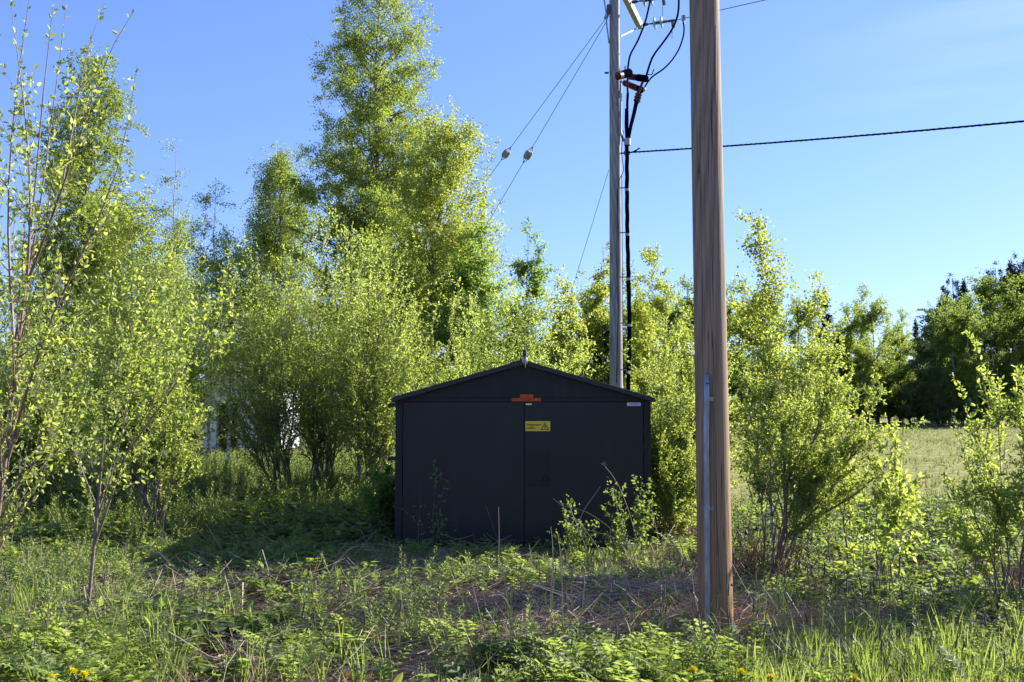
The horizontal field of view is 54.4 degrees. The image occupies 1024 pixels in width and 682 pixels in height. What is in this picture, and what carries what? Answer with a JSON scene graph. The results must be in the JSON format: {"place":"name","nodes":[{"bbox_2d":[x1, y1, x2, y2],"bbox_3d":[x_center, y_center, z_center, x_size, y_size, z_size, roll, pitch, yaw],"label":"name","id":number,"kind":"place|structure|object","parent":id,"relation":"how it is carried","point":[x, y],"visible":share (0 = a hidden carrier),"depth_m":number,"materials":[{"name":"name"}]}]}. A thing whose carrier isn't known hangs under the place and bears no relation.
{"place":"outdoors","nodes":[
{"label":"outdoors","id":0,"kind":"place"},
{"bbox_2d":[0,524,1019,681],"bbox_3d":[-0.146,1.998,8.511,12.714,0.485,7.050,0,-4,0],"label":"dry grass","id":1,"kind":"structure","parent":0,"point":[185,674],"depth_m":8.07,"materials":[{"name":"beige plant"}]},
{"bbox_2d":[0,497,1023,681],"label":"grass","id":2,"kind":"structure","parent":0,"point":[869,676],"depth_m":5.95,"materials":[{"name":"green plant"}]},
{"bbox_2d":[0,0,1023,400],"label":"sky","id":3,"kind":"structure","parent":0,"point":[898,213],"materials":[{"name":"blue"}]},
{"bbox_2d":[1,409,1023,681],"bbox_3d":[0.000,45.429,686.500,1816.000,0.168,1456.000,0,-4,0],"label":"ground","id":4,"kind":"structure","parent":0,"point":[919,455],"depth_m":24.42,"materials":[{"name":"green plant"}]},
{"bbox_2d":[25,560,72,634],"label":"dry sapling","id":5,"kind":"object","parent":4,"relation":"on","point":[44,616],"visible":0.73,"depth_m":6.08,"materials":[{"name":"green plant"}]},
{"bbox_2d":[0,265,128,510],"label":"willow bush","id":6,"kind":"object","parent":4,"relation":"on","point":[31,443],"visible":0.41,"depth_m":13.58,"materials":[{"name":"green plant"}]},
{"bbox_2d":[0,38,166,459],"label":"birch tree","id":7,"kind":"object","parent":4,"relation":"on","point":[84,153],"visible":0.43,"depth_m":26.92,"materials":[{"name":"green plant"}]},
{"bbox_2d":[0,0,168,549],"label":"goat willow sapling","id":8,"kind":"object","parent":4,"relation":"on","point":[22,295],"visible":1,"depth_m":5.28,"materials":[{"name":"green plant"}]},
{"bbox_2d":[55,174,192,466],"bbox_3d":[-8.987,-0.367,23.142,3.207,7.269,3.108,1,-4,-22],"label":"birch tree","id":9,"kind":"object","parent":4,"relation":"on","point":[128,229],"visible":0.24,"depth_m":22.91,"materials":[{"name":"green plant"}]},
{"bbox_2d":[77,298,214,537],"bbox_3d":[-4.351,0.947,11.729,1.686,3.024,1.612,0,-4,0],"label":"leaning willow","id":10,"kind":"object","parent":4,"relation":"on","point":[162,436],"visible":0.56,"depth_m":11.64,"materials":[{"name":"green plant"}]},
{"bbox_2d":[48,230,250,616],"bbox_3d":[-2.453,0.658,6.611,1.689,2.703,0.736,-1,-4,16],"label":"goat willow sapling","id":11,"kind":"object","parent":4,"relation":"on","point":[126,357],"visible":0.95,"depth_m":6.64,"materials":[{"name":"green plant"}]},
{"bbox_2d":[66,211,244,499],"bbox_3d":[-5.569,0.286,15.462,3.311,4.777,3.130,0,-4,0],"label":"willow bush","id":12,"kind":"object","parent":4,"relation":"on","point":[189,351],"visible":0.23,"depth_m":15.47,"materials":[{"name":"green plant"}]},
{"bbox_2d":[96,232,235,467],"bbox_3d":[-6.507,0.364,19.091,3.022,4.990,2.390,-2,-4,32],"label":"willow bush","id":13,"kind":"object","parent":4,"relation":"on","point":[201,364],"visible":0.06,"depth_m":18.93,"materials":[{"name":"green plant"}]},
{"bbox_2d":[146,137,198,319],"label":"birch tree","id":14,"kind":"object","parent":4,"relation":"on","point":[175,219],"visible":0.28,"depth_m":27.30,"materials":[{"name":"green plant"}]},
{"bbox_2d":[180,178,249,461],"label":"birch tree","id":15,"kind":"object","parent":4,"relation":"on","point":[206,199],"visible":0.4,"depth_m":26.02,"materials":[{"name":"green plant"}]},
{"bbox_2d":[178,224,308,465],"bbox_3d":[-5.989,0.319,21.908,3.043,5.779,2.757,1,-4,-14],"label":"birch tree","id":16,"kind":"object","parent":4,"relation":"on","point":[216,266],"visible":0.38,"depth_m":21.75,"materials":[{"name":"green plant"}]},
{"bbox_2d":[199,368,299,453],"bbox_3d":[-8.459,2.361,32.390,2.768,2.814,3.650,0,-4,0],"label":"white hut","id":17,"kind":"object","parent":4,"relation":"on","point":[213,437],"visible":0.14,"depth_m":30.96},
{"bbox_2d":[218,403,237,449],"bbox_3d":[-8.843,2.725,31.120,0.648,1.581,0.060,0,-4,0],"label":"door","id":18,"kind":"structure","parent":17,"relation":"in","point":[224,444],"depth_m":31.08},
{"bbox_2d":[195,237,332,492],"bbox_3d":[-4.037,0.503,16.258,2.446,4.451,3.053,2,-4,-29],"label":"willow bush","id":19,"kind":"object","parent":4,"relation":"on","point":[267,417],"visible":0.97,"depth_m":16.16,"materials":[{"name":"green plant"}]},
{"bbox_2d":[216,141,329,407],"bbox_3d":[-6.494,-1.018,27.005,3.106,8.949,2.734,2,-4,-33],"label":"birch tree","id":20,"kind":"object","parent":4,"relation":"on","point":[277,177],"visible":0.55,"depth_m":26.98,"materials":[{"name":"green plant"}]},
{"bbox_2d":[236,201,407,497],"bbox_3d":[-3.250,0.051,16.887,2.957,5.373,2.704,0,-4,0],"label":"willow bush","id":21,"kind":"object","parent":4,"relation":"on","point":[312,441],"visible":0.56,"depth_m":16.60,"materials":[{"name":"green plant"}]},
{"bbox_2d":[281,224,449,500],"bbox_3d":[-2.268,0.352,16.142,2.500,4.653,2.863,0,-4,0],"label":"willow bush","id":22,"kind":"object","parent":4,"relation":"on","point":[370,435],"visible":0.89,"depth_m":15.79,"materials":[{"name":"green plant"}]},
{"bbox_2d":[250,0,490,406],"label":"birch tree","id":23,"kind":"object","parent":4,"relation":"on","point":[377,175],"visible":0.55,"depth_m":23.71,"materials":[{"name":"green plant"}]},
{"bbox_2d":[353,461,394,529],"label":"dark shrub","id":24,"kind":"object","parent":4,"relation":"on","point":[384,487],"visible":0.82,"depth_m":11.83,"materials":[{"name":"green plant"}]},
{"bbox_2d":[393,460,455,554],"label":"shaded sapling","id":25,"kind":"object","parent":4,"relation":"on","point":[442,520],"visible":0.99,"depth_m":10.39,"materials":[{"name":"green plant"}]},
{"bbox_2d":[337,95,542,392],"bbox_3d":[-1.648,-0.933,20.699,3.942,8.089,3.644,2,-4,-25],"label":"birch tree","id":26,"kind":"object","parent":4,"relation":"on","point":[434,193],"visible":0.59,"depth_m":20.32,"materials":[{"name":"green plant"}]},
{"bbox_2d":[381,271,521,436],"bbox_3d":[-0.887,0.766,14.753,2.074,3.735,2.478,0,-4,0],"label":"willow bush","id":27,"kind":"object","parent":4,"relation":"on","point":[466,370],"visible":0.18,"depth_m":14.67,"materials":[{"name":"green plant"}]},
{"bbox_2d":[417,219,510,384],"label":"rowan tree","id":28,"kind":"object","parent":4,"relation":"on","point":[469,281],"visible":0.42,"depth_m":18.89,"materials":[{"name":"green plant"}]},
{"bbox_2d":[0,528,1023,681],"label":"feathery weeds","id":29,"kind":"object","parent":4,"relation":"on","point":[95,665],"visible":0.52,"depth_m":5.91,"materials":[{"name":"green plant"}]},
{"bbox_2d":[0,468,1023,681],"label":"broadleaf weeds","id":30,"kind":"object","parent":4,"relation":"on","point":[336,527],"visible":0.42,"depth_m":8.86,"materials":[{"name":"green plant"}]},
{"bbox_2d":[0,460,1023,681],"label":"dead straw","id":31,"kind":"object","parent":4,"relation":"on","point":[543,619],"visible":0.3,"depth_m":7.33,"materials":[{"name":"beige plant"}]},
{"bbox_2d":[0,440,1023,680],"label":"willowherb growth","id":32,"kind":"object","parent":4,"relation":"on","point":[230,472],"visible":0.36,"depth_m":11.29,"materials":[{"name":"green plant"}]},
{"bbox_2d":[1,514,1023,681],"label":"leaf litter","id":33,"kind":"object","parent":4,"relation":"on","point":[470,606],"visible":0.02,"depth_m":8.16,"materials":[{"name":"brown plant"}]},
{"bbox_2d":[4,531,1023,681],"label":"timothy stalks","id":34,"kind":"object","parent":4,"relation":"on","point":[898,631],"visible":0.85,"depth_m":6.07,"materials":[{"name":"green plant"}]},
{"bbox_2d":[387,350,654,552],"bbox_3d":[0.077,1.333,12.045,2.950,2.313,2.749,0,-4,0],"label":"transformer kiosk","id":35,"kind":"object","parent":4,"relation":"on","point":[522,443],"visible":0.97,"depth_m":10.84,"materials":[{"name":"paint"}]},
{"bbox_2d":[402,402,523,544],"bbox_3d":[-0.534,1.437,10.837,1.329,1.543,0.043,0,-4,0],"label":"door","id":36,"kind":"structure","parent":35,"relation":"in","point":[478,447],"depth_m":10.83,"materials":[{"name":"paint"}]},
{"bbox_2d":[524,402,644,544],"bbox_3d":[0.788,1.436,10.822,1.305,1.543,0.073,0,-4,0],"label":"door","id":37,"kind":"structure","parent":35,"relation":"in","point":[567,458],"depth_m":10.83,"materials":[{"name":"paint"}]},
{"bbox_2d":[479,213,576,371],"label":"rowan tree","id":38,"kind":"object","parent":4,"relation":"on","point":[521,268],"visible":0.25,"depth_m":18.59,"materials":[{"name":"green plant"}]},
{"bbox_2d":[451,262,608,378],"bbox_3d":[0.305,0.730,14.430,2.326,3.673,2.205,0,-4,0],"label":"willow bush","id":39,"kind":"object","parent":4,"relation":"on","point":[530,345],"visible":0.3,"depth_m":14.21,"materials":[{"name":"green plant"}]},
{"bbox_2d":[535,277,598,372],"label":"young birch","id":40,"kind":"object","parent":4,"relation":"on","point":[561,333],"visible":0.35,"depth_m":18.04,"materials":[{"name":"green plant"}]},
{"bbox_2d":[111,586,1023,681],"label":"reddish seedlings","id":41,"kind":"object","parent":4,"relation":"on","point":[460,651],"visible":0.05,"depth_m":6.20,"materials":[{"name":"red plant"}]},
{"bbox_2d":[534,269,609,379],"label":"young birch","id":42,"kind":"object","parent":4,"relation":"on","point":[583,306],"visible":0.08,"depth_m":20.99,"materials":[{"name":"green plant"}]},
{"bbox_2d":[546,494,604,565],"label":"young aspen","id":43,"kind":"object","parent":4,"relation":"on","point":[573,535],"visible":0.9,"depth_m":9.85,"materials":[{"name":"green plant"}]},
{"bbox_2d":[577,240,625,387],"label":"young birch","id":44,"kind":"object","parent":4,"relation":"on","point":[599,291],"visible":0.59,"depth_m":19.52,"materials":[{"name":"green plant"}]},
{"bbox_2d":[578,323,640,383],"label":"rowan tree","id":45,"kind":"object","parent":4,"relation":"on","point":[605,354],"visible":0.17,"depth_m":19.57,"materials":[{"name":"green plant"}]},
{"bbox_2d":[589,260,662,408],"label":"young birch","id":46,"kind":"object","parent":4,"relation":"on","point":[639,290],"visible":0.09,"depth_m":21.45,"materials":[{"name":"green plant"}]},
{"bbox_2d":[600,474,661,562],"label":"young aspen","id":47,"kind":"object","parent":4,"relation":"on","point":[619,528],"visible":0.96,"depth_m":10.00,"materials":[{"name":"green plant"}]},
{"bbox_2d":[603,0,684,389],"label":"utility pole","id":48,"kind":"object","parent":4,"relation":"on","point":[616,76],"visible":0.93,"depth_m":18.02,"materials":[{"name":"grey wood"}]},
{"bbox_2d":[353,23,605,451],"bbox_3d":[-1.265,-1.257,21.323,0.150,8.845,8.931,3,-5,-42],"label":"guy wire","id":49,"kind":"object","parent":48,"relation":"attached to","point":[528,153],"visible":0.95,"depth_m":19.67,"materials":[{"name":"grey metal"}]},
{"bbox_2d":[425,20,604,262],"bbox_3d":[-2.501,-1.288,23.831,0.150,8.563,14.355,3,-5,-36],"label":"guy wire","id":50,"kind":"object","parent":48,"relation":"attached to","point":[505,153],"visible":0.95,"depth_m":20.57,"materials":[{"name":"grey metal"}]},
{"bbox_2d":[627,120,1023,152],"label":"service cable","id":51,"kind":"object","parent":48,"relation":"attached to","point":[953,127],"visible":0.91,"depth_m":15.02,"materials":[{"name":"black plastic"}]},
{"bbox_2d":[631,287,674,397],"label":"leafy tree","id":52,"kind":"object","parent":4,"relation":"on","point":[658,318],"visible":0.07,"depth_m":60.11,"materials":[{"name":"green plant"}]},
{"bbox_2d":[622,242,693,421],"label":"young birch","id":53,"kind":"object","parent":4,"relation":"on","point":[645,323],"visible":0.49,"depth_m":19.34,"materials":[{"name":"green plant"}]},
{"bbox_2d":[651,396,696,542],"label":"willow bush","id":54,"kind":"object","parent":4,"relation":"on","point":[674,502],"visible":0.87,"depth_m":11.37,"materials":[{"name":"green plant"}]},
{"bbox_2d":[654,284,693,368],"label":"leafy tree","id":55,"kind":"object","parent":4,"relation":"on","point":[672,317],"visible":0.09,"depth_m":61.82,"materials":[{"name":"green plant"}]},
{"bbox_2d":[661,274,693,369],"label":"leafy tree","id":56,"kind":"object","parent":4,"relation":"on","point":[687,284],"visible":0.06,"depth_m":66.22,"materials":[{"name":"green plant"}]},
{"bbox_2d":[621,300,752,532],"bbox_3d":[2.132,0.959,12.298,1.713,2.988,2.080,0,-4,0],"label":"willow bush","id":57,"kind":"object","parent":4,"relation":"on","point":[688,413],"visible":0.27,"depth_m":12.19,"materials":[{"name":"green plant"}]},
{"bbox_2d":[651,326,732,426],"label":"young birch","id":58,"kind":"object","parent":4,"relation":"on","point":[673,347],"visible":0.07,"depth_m":16.05,"materials":[{"name":"green plant"}]},
{"bbox_2d":[676,286,734,396],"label":"leafy tree","id":59,"kind":"object","parent":4,"relation":"on","point":[689,302],"visible":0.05,"depth_m":64.05,"materials":[{"name":"green plant"}]},
{"bbox_2d":[689,0,733,642],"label":"utility pole","id":60,"kind":"object","parent":4,"relation":"on","point":[714,535],"visible":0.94,"depth_m":6.74,"materials":[{"name":"brown wood"}]},
{"bbox_2d":[691,283,752,423],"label":"leafy tree","id":61,"kind":"object","parent":4,"relation":"on","point":[732,390],"visible":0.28,"depth_m":63.72,"materials":[{"name":"green plant"}]},
{"bbox_2d":[726,279,770,427],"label":"leafy tree","id":62,"kind":"object","parent":4,"relation":"on","point":[742,349],"visible":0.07,"depth_m":66.16,"materials":[{"name":"green plant"}]},
{"bbox_2d":[727,292,783,418],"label":"leafy tree","id":63,"kind":"object","parent":4,"relation":"on","point":[738,385],"visible":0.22,"depth_m":61.88,"materials":[{"name":"green plant"}]},
{"bbox_2d":[680,499,847,588],"bbox_3d":[2.242,1.792,8.955,1.474,0.790,1.242,3,-5,-40],"label":"bare brush","id":64,"kind":"object","parent":4,"relation":"on","point":[755,551],"visible":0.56,"depth_m":8.73,"materials":[{"name":"plant"}]},
{"bbox_2d":[726,205,816,556],"bbox_3d":[2.463,0.508,9.648,0.946,3.682,1.014,-2,-4,24],"label":"birch sapling","id":65,"kind":"object","parent":4,"relation":"on","point":[760,330],"visible":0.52,"depth_m":9.58,"materials":[{"name":"green plant"}]},
{"bbox_2d":[740,281,813,411],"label":"leafy tree","id":66,"kind":"object","parent":4,"relation":"on","point":[783,321],"visible":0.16,"depth_m":69.27,"materials":[{"name":"green plant"}]},
{"bbox_2d":[778,288,832,413],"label":"leafy tree","id":67,"kind":"object","parent":4,"relation":"on","point":[796,333],"visible":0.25,"depth_m":71.75,"materials":[{"name":"green plant"}]},
{"bbox_2d":[782,269,849,563],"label":"birch sapling","id":68,"kind":"object","parent":4,"relation":"on","point":[808,324],"visible":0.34,"depth_m":9.89,"materials":[{"name":"green plant"}]},
{"bbox_2d":[807,321,842,421],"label":"spruce tree","id":69,"kind":"object","parent":4,"relation":"on","point":[820,335],"visible":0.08,"depth_m":79.88,"materials":[{"name":"green plant"}]},
{"bbox_2d":[728,312,926,577],"bbox_3d":[2.734,0.969,8.800,1.726,2.505,0.989,-1,-4,15],"label":"goat willow","id":70,"kind":"object","parent":4,"relation":"on","point":[811,482],"visible":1,"depth_m":8.70,"materials":[{"name":"green plant"}]},
{"bbox_2d":[820,287,834,385],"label":"spruce tree","id":71,"kind":"object","parent":4,"relation":"on","point":[827,317],"visible":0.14,"depth_m":88.10,"materials":[{"name":"green plant"}]},
{"bbox_2d":[823,318,861,416],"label":"leafy tree","id":72,"kind":"object","parent":4,"relation":"on","point":[847,350],"visible":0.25,"depth_m":83.83,"materials":[{"name":"green plant"}]},
{"bbox_2d":[825,302,864,422],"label":"leafy tree","id":73,"kind":"object","parent":4,"relation":"on","point":[849,327],"visible":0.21,"depth_m":85.72,"materials":[{"name":"green plant"}]},
{"bbox_2d":[810,373,894,576],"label":"willow sapling","id":74,"kind":"object","parent":4,"relation":"on","point":[842,492],"visible":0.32,"depth_m":8.90,"materials":[{"name":"green plant"}]},
{"bbox_2d":[829,355,894,420],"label":"leafy tree","id":75,"kind":"object","parent":4,"relation":"on","point":[859,368],"visible":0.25,"depth_m":83.25,"materials":[{"name":"green plant"}]},
{"bbox_2d":[843,339,883,419],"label":"leafy tree","id":76,"kind":"object","parent":4,"relation":"on","point":[859,351],"visible":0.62,"depth_m":79.73,"materials":[{"name":"green plant"}]},
{"bbox_2d":[849,281,879,373],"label":"birch tree","id":77,"kind":"object","parent":4,"relation":"on","point":[862,298],"visible":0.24,"depth_m":89.90,"materials":[{"name":"green plant"}]},
{"bbox_2d":[837,292,916,423],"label":"leafy tree","id":78,"kind":"object","parent":4,"relation":"on","point":[869,318],"visible":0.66,"depth_m":84.02,"materials":[{"name":"green plant"}]},
{"bbox_2d":[836,420,931,588],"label":"willow sapling","id":79,"kind":"object","parent":4,"relation":"on","point":[897,511],"visible":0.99,"depth_m":8.26,"materials":[{"name":"green plant"}]},
{"bbox_2d":[865,358,906,422],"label":"leafy tree","id":80,"kind":"object","parent":4,"relation":"on","point":[891,415],"visible":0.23,"depth_m":86.67,"materials":[{"name":"green plant"}]},
{"bbox_2d":[877,310,901,419],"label":"birch tree","id":81,"kind":"object","parent":4,"relation":"on","point":[886,319],"visible":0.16,"depth_m":102.31,"materials":[{"name":"green plant"}]},
{"bbox_2d":[879,320,916,422],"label":"leafy tree","id":82,"kind":"object","parent":4,"relation":"on","point":[900,343],"visible":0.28,"depth_m":87.91,"materials":[{"name":"green plant"}]},
{"bbox_2d":[882,305,913,420],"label":"birch tree","id":83,"kind":"object","parent":4,"relation":"on","point":[902,316],"visible":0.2,"depth_m":99.82,"materials":[{"name":"green plant"}]},
{"bbox_2d":[878,357,924,423],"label":"leafy tree","id":84,"kind":"object","parent":4,"relation":"on","point":[900,392],"visible":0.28,"depth_m":84.09,"materials":[{"name":"green plant"}]},
{"bbox_2d":[893,334,946,425],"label":"leafy tree","id":85,"kind":"object","parent":4,"relation":"on","point":[918,411],"visible":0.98,"depth_m":69.64,"materials":[{"name":"green plant"}]},
{"bbox_2d":[910,321,943,423],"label":"leafy tree","id":86,"kind":"object","parent":4,"relation":"on","point":[917,339],"visible":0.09,"depth_m":82.16,"materials":[{"name":"green plant"}]},
{"bbox_2d":[916,313,951,423],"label":"leafy tree","id":87,"kind":"object","parent":4,"relation":"on","point":[926,335],"visible":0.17,"depth_m":75.94,"materials":[{"name":"green plant"}]},
{"bbox_2d":[913,299,955,422],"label":"leafy tree","id":88,"kind":"object","parent":4,"relation":"on","point":[931,312],"visible":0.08,"depth_m":84.12,"materials":[{"name":"green plant"}]},
{"bbox_2d":[915,293,956,423],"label":"leafy tree","id":89,"kind":"object","parent":4,"relation":"on","point":[945,302],"visible":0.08,"depth_m":82.50,"materials":[{"name":"green plant"}]},
{"bbox_2d":[912,363,961,427],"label":"leafy tree","id":90,"kind":"object","parent":4,"relation":"on","point":[934,374],"visible":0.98,"depth_m":68.76,"materials":[{"name":"green plant"}]},
{"bbox_2d":[936,271,968,422],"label":"pine tree","id":91,"kind":"object","parent":4,"relation":"on","point":[945,291],"visible":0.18,"depth_m":86.48,"materials":[{"name":"green plant"}]},
{"bbox_2d":[882,536,1023,602],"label":"bare brush","id":92,"kind":"object","parent":4,"relation":"on","point":[1014,579],"visible":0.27,"depth_m":8.03,"materials":[{"name":"plant"}]},
{"bbox_2d":[926,304,984,425],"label":"leafy tree","id":93,"kind":"object","parent":4,"relation":"on","point":[945,329],"visible":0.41,"depth_m":72.00,"materials":[{"name":"green plant"}]},
{"bbox_2d":[932,297,989,424],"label":"leafy tree","id":94,"kind":"object","parent":4,"relation":"on","point":[951,365],"visible":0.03,"depth_m":74.00,"materials":[{"name":"green plant"}]},
{"bbox_2d":[932,291,997,419],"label":"leafy tree","id":95,"kind":"object","parent":4,"relation":"on","point":[967,308],"visible":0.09,"depth_m":77.68,"materials":[{"name":"green plant"}]},
{"bbox_2d":[938,290,1003,423],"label":"leafy tree","id":96,"kind":"object","parent":4,"relation":"on","point":[971,374],"visible":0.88,"depth_m":69.71,"materials":[{"name":"green plant"}]},
{"bbox_2d":[935,330,1023,605],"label":"willow shrub","id":97,"kind":"object","parent":4,"relation":"on","point":[1012,499],"visible":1,"depth_m":7.81,"materials":[{"name":"green plant"}]},
{"bbox_2d":[939,265,1023,424],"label":"leafy tree","id":98,"kind":"object","parent":4,"relation":"on","point":[981,289],"visible":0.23,"depth_m":79.40,"materials":[{"name":"green plant"}]},
{"bbox_2d":[962,294,1023,423],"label":"leafy tree","id":99,"kind":"object","parent":4,"relation":"on","point":[998,335],"visible":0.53,"depth_m":71.76,"materials":[{"name":"green plant"}]},
{"bbox_2d":[981,261,1006,423],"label":"pine tree","id":100,"kind":"object","parent":4,"relation":"on","point":[994,272],"visible":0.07,"depth_m":82.19,"materials":[{"name":"green plant"}]},
{"bbox_2d":[981,271,1023,408],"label":"leafy tree","id":101,"kind":"object","parent":4,"relation":"on","point":[1021,289],"visible":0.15,"depth_m":78.51,"materials":[{"name":"green plant"}]},
{"bbox_2d":[986,272,1023,424],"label":"leafy tree","id":102,"kind":"object","parent":4,"relation":"on","point":[1008,304],"visible":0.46,"depth_m":74.05,"materials":[{"name":"green plant"}]},
{"bbox_2d":[987,258,1023,424],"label":"spruce tree","id":103,"kind":"object","parent":4,"relation":"on","point":[1010,269],"visible":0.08,"depth_m":79.29,"materials":[{"name":"green plant"}]},
{"bbox_2d":[1001,300,1023,398],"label":"leafy tree","id":104,"kind":"object","parent":4,"relation":"on","point":[1022,323],"visible":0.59,"depth_m":72.87,"materials":[{"name":"green plant"}]},
{"bbox_2d":[1011,250,1023,312],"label":"pine tree","id":105,"kind":"object","parent":4,"relation":"on","point":[1020,270],"visible":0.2,"depth_m":80.09,"materials":[{"name":"green plant"}]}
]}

